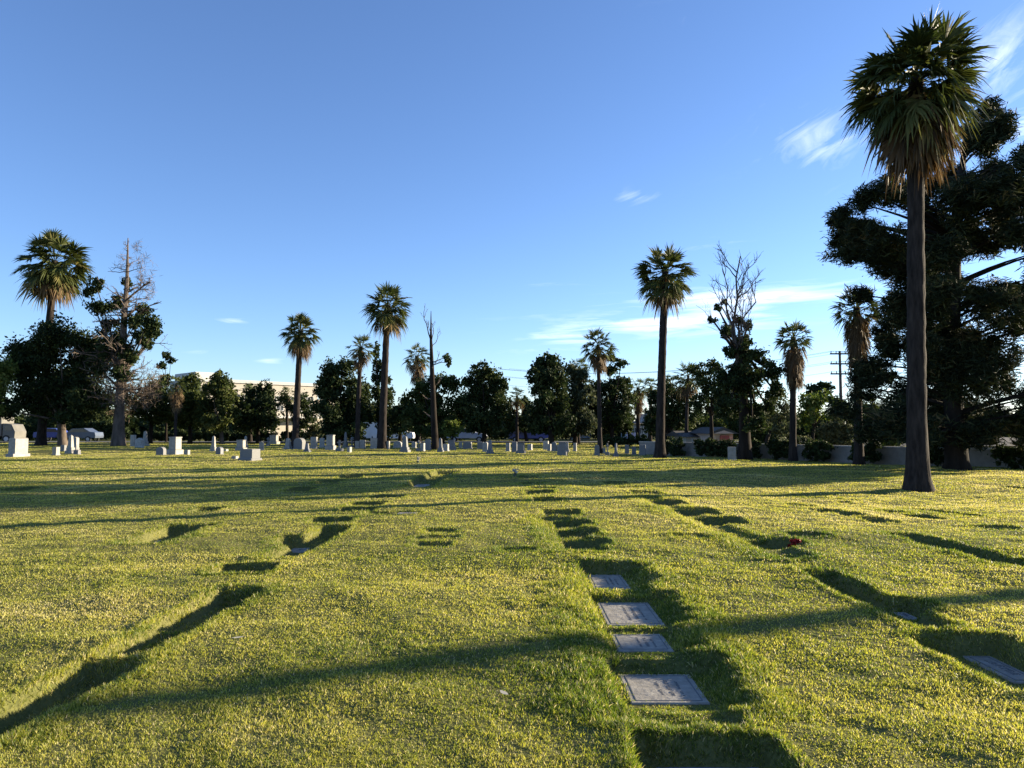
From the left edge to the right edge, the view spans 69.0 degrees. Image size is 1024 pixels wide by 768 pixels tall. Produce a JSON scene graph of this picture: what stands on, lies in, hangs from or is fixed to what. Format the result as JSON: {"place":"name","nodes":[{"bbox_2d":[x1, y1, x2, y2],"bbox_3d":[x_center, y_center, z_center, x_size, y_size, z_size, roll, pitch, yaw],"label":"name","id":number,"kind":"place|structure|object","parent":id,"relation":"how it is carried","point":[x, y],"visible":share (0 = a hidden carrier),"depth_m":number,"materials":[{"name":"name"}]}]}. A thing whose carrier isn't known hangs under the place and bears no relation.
{"place":"outdoors","nodes":[
{"label":"outdoors","id":0,"kind":"place"},
{"bbox_2d":[170,372,334,437],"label":"office building","id":1,"kind":"structure","parent":0,"point":[277,387],"depth_m":124.84,"materials":[{"name":"beige concrete"}]},
{"bbox_2d":[0,441,801,441],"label":"road","id":2,"kind":"structure","parent":0,"point":[342,441],"depth_m":80.71,"materials":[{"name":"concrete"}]},
{"bbox_2d":[0,435,1023,767],"bbox_3d":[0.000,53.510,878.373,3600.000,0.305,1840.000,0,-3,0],"label":"ground","id":3,"kind":"structure","parent":0,"point":[18,711],"depth_m":6.68,"materials":[{"name":"green plant"}]},
{"bbox_2d":[0,352,20,415],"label":"tree","id":4,"kind":"object","parent":3,"relation":"on","point":[8,369],"visible":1,"depth_m":63.54,"materials":[{"name":"green plant"}]},
{"bbox_2d":[0,417,25,442],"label":"box truck","id":5,"kind":"object","parent":3,"relation":"on","point":[10,429],"visible":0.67,"depth_m":80.94,"materials":[{"name":"paint"}]},
{"bbox_2d":[6,438,29,456],"bbox_3d":[-28.278,3.680,42.672,0.579,1.184,1.080,-1,-4,17],"label":"gravestone","id":6,"kind":"object","parent":3,"relation":"on","point":[17,447],"visible":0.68,"depth_m":42.39,"materials":[{"name":"stone"}]},
{"bbox_2d":[33,428,68,440],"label":"parked car","id":7,"kind":"object","parent":3,"relation":"on","point":[51,432],"visible":0.2,"depth_m":88.93,"materials":[{"name":"blue paint"}]},
{"bbox_2d":[10,228,95,445],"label":"fan palm","id":8,"kind":"object","parent":3,"relation":"on","point":[52,281],"visible":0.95,"depth_m":68.16,"materials":[{"name":"green plant"}]},
{"bbox_2d":[0,310,128,445],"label":"tree","id":9,"kind":"object","parent":3,"relation":"on","point":[63,393],"visible":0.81,"depth_m":66.05,"materials":[{"name":"green plant"}]},
{"bbox_2d":[1,416,129,439],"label":"hedge","id":10,"kind":"object","parent":3,"relation":"on","point":[105,426],"visible":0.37,"depth_m":97.45,"materials":[{"name":"green plant"}]},
{"bbox_2d":[65,435,74,453],"bbox_3d":[-28.305,3.920,47.793,0.483,1.308,0.483,0,-3,7],"label":"gravestone","id":11,"kind":"object","parent":3,"relation":"on","point":[70,448],"visible":0.77,"depth_m":47.68,"materials":[{"name":"stone"}]},
{"bbox_2d":[56,428,103,440],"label":"parked car","id":12,"kind":"object","parent":3,"relation":"on","point":[87,434],"visible":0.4,"depth_m":84.94,"materials":[{"name":"metal"}]},
{"bbox_2d":[69,238,171,445],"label":"conifer","id":13,"kind":"object","parent":3,"relation":"on","point":[119,352],"visible":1,"depth_m":66.35,"materials":[{"name":"green plant"}]},
{"bbox_2d":[135,438,144,447],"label":"gravestone","id":14,"kind":"object","parent":3,"relation":"on","point":[139,442],"visible":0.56,"depth_m":59.59,"materials":[{"name":"stone"}]},
{"bbox_2d":[125,374,179,442],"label":"tree","id":15,"kind":"object","parent":3,"relation":"on","point":[157,414],"visible":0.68,"depth_m":73.91,"materials":[{"name":"green plant"}]},
{"bbox_2d":[156,447,165,454],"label":"gravestone","id":16,"kind":"object","parent":3,"relation":"on","point":[160,450],"visible":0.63,"depth_m":42.53,"materials":[{"name":"stone"}]},
{"bbox_2d":[153,351,177,442],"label":"tree","id":17,"kind":"object","parent":3,"relation":"on","point":[170,361],"visible":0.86,"depth_m":80.17,"materials":[{"name":"green plant"}]},
{"bbox_2d":[166,437,183,454],"bbox_3d":[-20.005,3.754,44.252,0.620,1.223,0.760,-1,-3,13],"label":"gravestone","id":18,"kind":"object","parent":3,"relation":"on","point":[175,445],"visible":0.87,"depth_m":44.01,"materials":[{"name":"stone"}]},
{"bbox_2d":[166,376,186,436],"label":"fan palm","id":19,"kind":"object","parent":3,"relation":"on","point":[177,399],"visible":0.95,"depth_m":65.83,"materials":[{"name":"green plant"}]},
{"bbox_2d":[164,372,214,443],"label":"tree","id":20,"kind":"object","parent":3,"relation":"on","point":[188,408],"visible":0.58,"depth_m":74.82,"materials":[{"name":"green plant"}]},
{"bbox_2d":[193,369,243,443],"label":"tree","id":21,"kind":"object","parent":3,"relation":"on","point":[220,390],"visible":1,"depth_m":73.42,"materials":[{"name":"green plant"}]},
{"bbox_2d":[153,428,326,442],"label":"hedge","id":22,"kind":"object","parent":3,"relation":"on","point":[198,435],"visible":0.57,"depth_m":83.61,"materials":[{"name":"green plant"}]},
{"bbox_2d":[235,440,246,449],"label":"gravestone","id":23,"kind":"object","parent":3,"relation":"on","point":[241,444],"visible":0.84,"depth_m":51.75,"materials":[{"name":"stone"}]},
{"bbox_2d":[240,382,257,443],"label":"fan palm","id":24,"kind":"object","parent":3,"relation":"on","point":[250,440],"visible":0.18,"depth_m":79.63,"materials":[{"name":"green plant"}]},
{"bbox_2d":[238,449,261,460],"bbox_3d":[-13.123,3.605,37.327,0.845,0.703,0.810,-1,-4,21],"label":"gravestone","id":25,"kind":"object","parent":3,"relation":"on","point":[250,454],"visible":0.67,"depth_m":37.07,"materials":[{"name":"stone"}]},
{"bbox_2d":[229,379,287,443],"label":"tree","id":26,"kind":"object","parent":3,"relation":"on","point":[256,416],"visible":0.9,"depth_m":76.90,"materials":[{"name":"green plant"}]},
{"bbox_2d":[269,435,279,443],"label":"gravestone","id":27,"kind":"object","parent":3,"relation":"on","point":[274,439],"visible":0.82,"depth_m":74.38,"materials":[{"name":"stone"}]},
{"bbox_2d":[277,386,293,441],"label":"fan palm","id":28,"kind":"object","parent":3,"relation":"on","point":[287,427],"visible":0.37,"depth_m":77.79,"materials":[{"name":"green plant"}]},
{"bbox_2d":[277,388,320,435],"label":"tree","id":29,"kind":"object","parent":3,"relation":"on","point":[305,412],"visible":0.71,"depth_m":75.97,"materials":[{"name":"green plant"}]},
{"bbox_2d":[293,438,305,449],"bbox_3d":[-15.481,4.445,54.298,0.819,1.027,0.592,-1,-4,19],"label":"gravestone","id":30,"kind":"object","parent":3,"relation":"on","point":[299,443],"visible":0.61,"depth_m":54.10,"materials":[{"name":"stone"}]},
{"bbox_2d":[278,312,322,447],"bbox_3d":[-16.279,-0.250,57.267,3.394,10.853,3.175,0,-3,0],"label":"fan palm","id":31,"kind":"object","parent":3,"relation":"on","point":[299,347],"visible":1,"depth_m":56.90,"materials":[{"name":"green plant"}]},
{"bbox_2d":[291,548,309,552],"bbox_3d":[-3.082,2.445,10.773,0.240,0.103,0.400,0,-3,0],"label":"grave marker","id":32,"kind":"object","parent":3,"relation":"on","point":[298,550],"visible":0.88,"depth_m":10.71,"materials":[{"name":"stone"}]},
{"bbox_2d":[303,420,323,438],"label":"shrub","id":33,"kind":"object","parent":3,"relation":"on","point":[314,427],"visible":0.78,"depth_m":79.80,"materials":[{"name":"green plant"}]},
{"bbox_2d":[310,437,317,448],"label":"gravestone","id":34,"kind":"object","parent":3,"relation":"on","point":[314,443],"visible":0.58,"depth_m":56.76,"materials":[{"name":"stone"}]},
{"bbox_2d":[325,435,335,449],"bbox_3d":[-13.223,4.336,54.304,0.665,1.247,0.583,0,-3,7],"label":"gravestone","id":35,"kind":"object","parent":3,"relation":"on","point":[330,442],"visible":0.85,"depth_m":54.10,"materials":[{"name":"stone"}]},
{"bbox_2d":[309,355,375,445],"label":"tree","id":36,"kind":"object","parent":3,"relation":"on","point":[340,416],"visible":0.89,"depth_m":69.27,"materials":[{"name":"green plant"}]},
{"bbox_2d":[345,333,375,446],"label":"fan palm","id":37,"kind":"object","parent":3,"relation":"on","point":[360,360],"visible":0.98,"depth_m":59.80,"materials":[{"name":"green plant"}]},
{"bbox_2d":[370,438,377,448],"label":"gravestone","id":38,"kind":"object","parent":3,"relation":"on","point":[373,443],"visible":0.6,"depth_m":56.73,"materials":[{"name":"stone"}]},
{"bbox_2d":[362,422,390,440],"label":"parked van","id":39,"kind":"object","parent":3,"relation":"on","point":[371,430],"visible":0.07,"depth_m":82.96,"materials":[{"name":"white paint"}]},
{"bbox_2d":[371,341,395,437],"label":"tree","id":40,"kind":"object","parent":3,"relation":"on","point":[376,379],"visible":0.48,"depth_m":73.85,"materials":[{"name":"green plant"}]},
{"bbox_2d":[360,281,415,448],"bbox_3d":[-9.663,-1.359,57.252,4.400,13.064,4.100,0,-3,0],"label":"fan palm","id":41,"kind":"object","parent":3,"relation":"on","point":[387,320],"visible":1,"depth_m":56.92,"materials":[{"name":"green plant"}]},
{"bbox_2d":[372,431,414,440],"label":"parked car","id":42,"kind":"object","parent":3,"relation":"on","point":[410,435],"visible":0.32,"depth_m":81.93,"materials":[{"name":"white paint"}]},
{"bbox_2d":[387,388,413,441],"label":"tree","id":43,"kind":"object","parent":3,"relation":"on","point":[394,420],"visible":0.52,"depth_m":71.12,"materials":[{"name":"green plant"}]},
{"bbox_2d":[399,436,410,451],"bbox_3d":[-7.146,4.081,49.780,0.603,1.222,0.603,-1,-3,13],"label":"gravestone","id":44,"kind":"object","parent":3,"relation":"on","point":[404,447],"visible":0.83,"depth_m":49.63,"materials":[{"name":"stone"}]},
{"bbox_2d":[402,343,429,442],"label":"fan palm","id":45,"kind":"object","parent":3,"relation":"on","point":[416,370],"visible":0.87,"depth_m":75.89,"materials":[{"name":"green plant"}]},
{"bbox_2d":[399,371,466,444],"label":"tree","id":46,"kind":"object","parent":3,"relation":"on","point":[415,415],"visible":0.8,"depth_m":67.35,"materials":[{"name":"green plant"}]},
{"bbox_2d":[421,303,451,449],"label":"dead tree","id":47,"kind":"object","parent":3,"relation":"on","point":[433,416],"visible":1,"depth_m":55.94,"materials":[{"name":"brown plant"}]},
{"bbox_2d":[441,419,464,439],"bbox_3d":[-4.744,4.077,60.030,1.969,2.539,1.458,0,-3,0],"label":"shrub","id":48,"kind":"object","parent":3,"relation":"on","point":[453,430],"visible":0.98,"depth_m":59.80,"materials":[{"name":"green plant"}]},
{"bbox_2d":[447,428,487,440],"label":"parked car","id":49,"kind":"object","parent":3,"relation":"on","point":[470,435],"visible":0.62,"depth_m":82.92,"materials":[{"name":"silver metal"}]},
{"bbox_2d":[458,359,511,441],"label":"tree","id":50,"kind":"object","parent":3,"relation":"on","point":[482,410],"visible":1,"depth_m":67.56,"materials":[{"name":"green plant"}]},
{"bbox_2d":[421,423,562,440],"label":"hedge","id":51,"kind":"object","parent":3,"relation":"on","point":[497,436],"visible":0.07,"depth_m":89.34,"materials":[{"name":"green plant"}]},
{"bbox_2d":[0,401,1019,439],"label":"wood","id":52,"kind":"object","parent":3,"relation":"on","point":[134,426],"visible":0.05,"depth_m":104.83,"materials":[{"name":"green plant"}]},
{"bbox_2d":[501,396,532,442],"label":"tree","id":53,"kind":"object","parent":3,"relation":"on","point":[510,422],"visible":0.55,"depth_m":81.49,"materials":[{"name":"green plant"}]},
{"bbox_2d":[508,385,526,442],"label":"fan palm","id":54,"kind":"object","parent":3,"relation":"on","point":[517,405],"visible":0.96,"depth_m":79.79,"materials":[{"name":"green plant"}]},
{"bbox_2d":[516,443,525,453],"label":"gravestone","id":55,"kind":"object","parent":3,"relation":"on","point":[520,448],"visible":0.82,"depth_m":45.77,"materials":[{"name":"stone"}]},
{"bbox_2d":[508,430,548,442],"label":"parked car","id":56,"kind":"object","parent":3,"relation":"on","point":[540,437],"visible":0.56,"depth_m":81.92,"materials":[{"name":"blue paint"}]},
{"bbox_2d":[523,351,580,443],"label":"tree","id":57,"kind":"object","parent":3,"relation":"on","point":[548,406],"visible":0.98,"depth_m":65.51,"materials":[{"name":"green plant"}]},
{"bbox_2d":[557,442,567,455],"bbox_3d":[2.998,3.903,44.243,0.542,0.925,0.476,-1,-4,17],"label":"gravestone","id":58,"kind":"object","parent":3,"relation":"on","point":[562,449],"visible":0.84,"depth_m":44.07,"materials":[{"name":"stone"}]},
{"bbox_2d":[569,357,588,443],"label":"fan palm","id":59,"kind":"object","parent":3,"relation":"on","point":[581,360],"visible":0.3,"depth_m":73.78,"materials":[{"name":"green plant"}]},
{"bbox_2d":[562,359,596,445],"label":"tree","id":60,"kind":"object","parent":3,"relation":"on","point":[579,390],"visible":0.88,"depth_m":67.54,"materials":[{"name":"green plant"}]},
{"bbox_2d":[581,327,618,453],"bbox_3d":[5.706,0.419,47.967,2.732,8.420,2.388,-2,-4,25],"label":"fan palm","id":61,"kind":"object","parent":3,"relation":"on","point":[599,360],"visible":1,"depth_m":47.85,"materials":[{"name":"green plant"}]},
{"bbox_2d":[588,575,630,588],"bbox_3d":[1.055,2.216,8.188,0.400,0.103,0.750,0,-3,0],"label":"grave marker","id":62,"kind":"object","parent":3,"relation":"on","point":[611,581],"visible":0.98,"depth_m":8.17,"materials":[{"name":"stone"}]},
{"bbox_2d":[586,355,637,444],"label":"tree","id":63,"kind":"object","parent":3,"relation":"on","point":[615,413],"visible":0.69,"depth_m":69.63,"materials":[{"name":"green plant"}]},
{"bbox_2d":[602,434,648,447],"bbox_3d":[9.419,4.778,61.851,4.213,1.322,1.092,0,-3,0],"label":"hedge","id":64,"kind":"object","parent":3,"relation":"on","point":[631,440],"visible":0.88,"depth_m":61.75,"materials":[{"name":"green plant"}]},
{"bbox_2d":[621,377,639,437],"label":"tree","id":65,"kind":"object","parent":3,"relation":"on","point":[634,400],"visible":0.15,"depth_m":72.66,"materials":[{"name":"green plant"}]},
{"bbox_2d":[597,603,664,625],"bbox_3d":[1.059,2.122,6.743,0.500,0.103,0.820,0,-3,0],"label":"grave marker","id":66,"kind":"object","parent":3,"relation":"on","point":[622,614],"visible":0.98,"depth_m":6.69,"materials":[{"name":"stone"}]},
{"bbox_2d":[621,414,647,438],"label":"commercial building","id":67,"kind":"structure","parent":3,"relation":"on","point":[634,425],"depth_m":94.79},
{"bbox_2d":[631,377,648,443],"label":"fan palm","id":68,"kind":"object","parent":3,"relation":"on","point":[638,411],"visible":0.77,"depth_m":74.72,"materials":[{"name":"green plant"}]},
{"bbox_2d":[611,634,673,651],"bbox_3d":[0.997,2.043,5.759,0.420,0.103,0.460,0,-3,0],"label":"grave marker","id":69,"kind":"object","parent":3,"relation":"on","point":[640,642],"visible":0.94,"depth_m":5.72,"materials":[{"name":"stone"}]},
{"bbox_2d":[642,377,656,440],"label":"fan palm","id":70,"kind":"object","parent":3,"relation":"on","point":[649,389],"visible":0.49,"depth_m":77.80,"materials":[{"name":"green plant"}]},
{"bbox_2d":[619,674,709,704],"bbox_3d":[0.977,2.026,4.848,0.490,0.103,0.540,0,-3,0],"label":"grave marker","id":71,"kind":"object","parent":3,"relation":"on","point":[663,689],"visible":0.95,"depth_m":4.80,"materials":[{"name":"stone"}]},
{"bbox_2d":[631,241,701,457],"bbox_3d":[8.308,-1.774,40.231,3.476,11.885,3.465,-3,-5,42],"label":"fan palm","id":72,"kind":"object","parent":3,"relation":"on","point":[662,295],"visible":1,"depth_m":39.91,"materials":[{"name":"green plant"}]},
{"bbox_2d":[641,376,704,440],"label":"tree","id":73,"kind":"object","parent":3,"relation":"on","point":[674,417],"visible":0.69,"depth_m":65.27,"materials":[{"name":"green plant"}]},
{"bbox_2d":[665,436,685,456],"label":"hedge","id":74,"kind":"object","parent":3,"relation":"on","point":[673,446],"visible":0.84,"depth_m":43.70,"materials":[{"name":"green plant"}]},
{"bbox_2d":[666,431,699,441],"bbox_3d":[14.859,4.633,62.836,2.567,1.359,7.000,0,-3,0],"label":"house","id":75,"kind":"structure","parent":3,"relation":"on","point":[688,437],"depth_m":60.68,"materials":[{"name":"grey"}]},
{"bbox_2d":[672,361,698,432],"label":"fan palm","id":76,"kind":"object","parent":3,"relation":"on","point":[687,391],"visible":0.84,"depth_m":61.85,"materials":[{"name":"green plant"}]},
{"bbox_2d":[692,437,715,456],"bbox_3d":[10.860,3.534,41.981,0.894,1.197,1.622,3,-5,-43],"label":"hedge","id":77,"kind":"object","parent":3,"relation":"on","point":[705,447],"visible":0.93,"depth_m":41.79,"materials":[{"name":"green plant"}]},
{"bbox_2d":[687,357,730,438],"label":"tree","id":78,"kind":"object","parent":3,"relation":"on","point":[706,384],"visible":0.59,"depth_m":51.65,"materials":[{"name":"green plant"}]},
{"bbox_2d":[689,427,738,441],"bbox_3d":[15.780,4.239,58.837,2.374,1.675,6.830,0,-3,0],"label":"house","id":79,"kind":"structure","parent":3,"relation":"on","point":[720,433],"depth_m":55.87,"materials":[{"name":"grey"}]},
{"bbox_2d":[711,439,736,456],"bbox_3d":[11.703,3.508,40.831,1.508,1.091,0.915,-3,-5,44],"label":"hedge","id":80,"kind":"object","parent":3,"relation":"on","point":[721,446],"visible":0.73,"depth_m":40.82,"materials":[{"name":"green plant"}]},
{"bbox_2d":[728,447,735,459],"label":"gravestone","id":81,"kind":"object","parent":3,"relation":"on","point":[731,453],"visible":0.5,"depth_m":36.08,"materials":[{"name":"stone"}]},
{"bbox_2d":[696,245,787,459],"bbox_3d":[11.503,-1.617,37.751,4.146,11.280,4.415,0,-3,0],"label":"tree","id":82,"kind":"object","parent":3,"relation":"on","point":[740,379],"visible":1,"depth_m":37.12,"materials":[{"name":"green plant"}]},
{"bbox_2d":[751,438,762,457],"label":"hedge","id":83,"kind":"object","parent":3,"relation":"on","point":[756,444],"visible":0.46,"depth_m":39.07,"materials":[{"name":"green plant"}]},
{"bbox_2d":[764,438,788,459],"bbox_3d":[13.624,3.376,37.994,0.931,1.261,1.534,3,-4,-38],"label":"hedge","id":84,"kind":"object","parent":3,"relation":"on","point":[778,449],"visible":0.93,"depth_m":37.94,"materials":[{"name":"green plant"}]},
{"bbox_2d":[761,388,800,443],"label":"tree","id":85,"kind":"object","parent":3,"relation":"on","point":[785,408],"visible":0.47,"depth_m":49.61,"materials":[{"name":"green plant"}]},
{"bbox_2d":[773,318,813,461],"bbox_3d":[13.839,0.315,36.437,2.174,7.269,2.054,0,-3,0],"label":"fan palm","id":86,"kind":"object","parent":3,"relation":"on","point":[794,363],"visible":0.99,"depth_m":36.20,"materials":[{"name":"green plant"}]},
{"bbox_2d":[796,435,815,444],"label":"shrub","id":87,"kind":"object","parent":3,"relation":"on","point":[803,439],"visible":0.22,"depth_m":43.57,"materials":[{"name":"green plant"}]},
{"bbox_2d":[802,380,835,412],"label":"tree","id":88,"kind":"object","parent":3,"relation":"on","point":[814,388],"visible":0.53,"depth_m":79.26,"materials":[{"name":"green plant"}]},
{"bbox_2d":[801,438,837,461],"bbox_3d":[14.835,3.260,36.267,0.968,1.254,1.783,2,-4,-26],"label":"hedge","id":89,"kind":"object","parent":3,"relation":"on","point":[814,448],"visible":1,"depth_m":36.16,"materials":[{"name":"green plant"}]},
{"bbox_2d":[796,388,846,439],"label":"tree","id":90,"kind":"object","parent":3,"relation":"on","point":[812,404],"visible":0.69,"depth_m":61.20,"materials":[{"name":"green plant"}]},
{"bbox_2d":[639,441,1022,468],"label":"boundary wall","id":91,"kind":"structure","parent":3,"relation":"on","point":[893,455],"depth_m":34.54,"materials":[{"name":"concrete"}]},
{"bbox_2d":[812,416,853,444],"bbox_3d":[17.371,2.847,40.007,2.399,2.633,1.658,0,-3,0],"label":"shrub","id":92,"kind":"object","parent":3,"relation":"on","point":[832,433],"visible":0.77,"depth_m":39.67,"materials":[{"name":"green plant"}]},
{"bbox_2d":[830,351,848,433],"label":"utility pole","id":93,"kind":"object","parent":3,"relation":"on","point":[840,374],"visible":0.59,"depth_m":74.02,"materials":[{"name":"brown wood"}]},
{"bbox_2d":[502,351,1023,386],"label":"power lines","id":94,"kind":"object","parent":93,"relation":"attached to","point":[724,366],"visible":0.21,"depth_m":76.93,"materials":[{"name":"black metal"}]},
{"bbox_2d":[688,407,1017,442],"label":"hedge","id":95,"kind":"object","parent":3,"relation":"on","point":[733,424],"visible":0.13,"depth_m":77.24,"materials":[{"name":"green plant"}]},
{"bbox_2d":[827,285,880,464],"bbox_3d":[15.591,-0.433,33.437,2.449,8.408,2.433,0,-3,0],"label":"fan palm","id":96,"kind":"object","parent":3,"relation":"on","point":[855,336],"visible":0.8,"depth_m":33.20,"materials":[{"name":"green plant"}]},
{"bbox_2d":[844,399,879,429],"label":"tree","id":97,"kind":"object","parent":3,"relation":"on","point":[875,407],"visible":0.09,"depth_m":65.78,"materials":[{"name":"green plant"}]},
{"bbox_2d":[847,439,884,463],"bbox_3d":[16.278,3.051,34.279,0.935,1.183,1.629,2,-4,-35],"label":"hedge","id":98,"kind":"object","parent":3,"relation":"on","point":[871,454],"visible":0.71,"depth_m":33.91,"materials":[{"name":"green plant"}]},
{"bbox_2d":[894,612,916,619],"bbox_3d":[3.548,2.132,6.706,0.120,0.103,0.250,0,-3,0],"label":"grave marker","id":99,"kind":"object","parent":3,"relation":"on","point":[905,615],"visible":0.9,"depth_m":6.70,"materials":[{"name":"stone"}]},
{"bbox_2d":[841,8,996,491],"bbox_3d":[10.919,-3.503,19.941,3.813,12.944,3.776,-2,-4,24],"label":"fan palm","id":100,"kind":"object","parent":3,"relation":"on","point":[914,132],"visible":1,"depth_m":19.61,"materials":[{"name":"green plant"}]},
{"bbox_2d":[817,93,1023,469],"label":"pine tree","id":101,"kind":"object","parent":3,"relation":"on","point":[977,361],"visible":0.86,"depth_m":27.43,"materials":[{"name":"green plant"}]},
{"bbox_2d":[929,442,943,465],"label":"hedge","id":102,"kind":"object","parent":3,"relation":"on","point":[936,457],"visible":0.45,"depth_m":31.61,"materials":[{"name":"green plant"}]},
{"bbox_2d":[970,437,1015,447],"bbox_3d":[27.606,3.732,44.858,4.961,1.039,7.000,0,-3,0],"label":"house","id":103,"kind":"structure","parent":3,"relation":"on","point":[1007,439],"depth_m":42.69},
{"bbox_2d":[963,656,1023,683],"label":"grave marker","id":104,"kind":"object","parent":3,"relation":"on","point":[1005,670],"visible":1,"depth_m":5.38,"materials":[{"name":"stone"}]},
{"bbox_2d":[987,441,1023,468],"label":"hedge","id":105,"kind":"object","parent":3,"relation":"on","point":[1003,453],"visible":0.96,"depth_m":29.34,"materials":[{"name":"green plant"}]},
{"bbox_2d":[0,0,1023,423],"label":"sky","id":106,"kind":"structure","parent":0,"point":[509,166],"materials":[{"name":"blue"}]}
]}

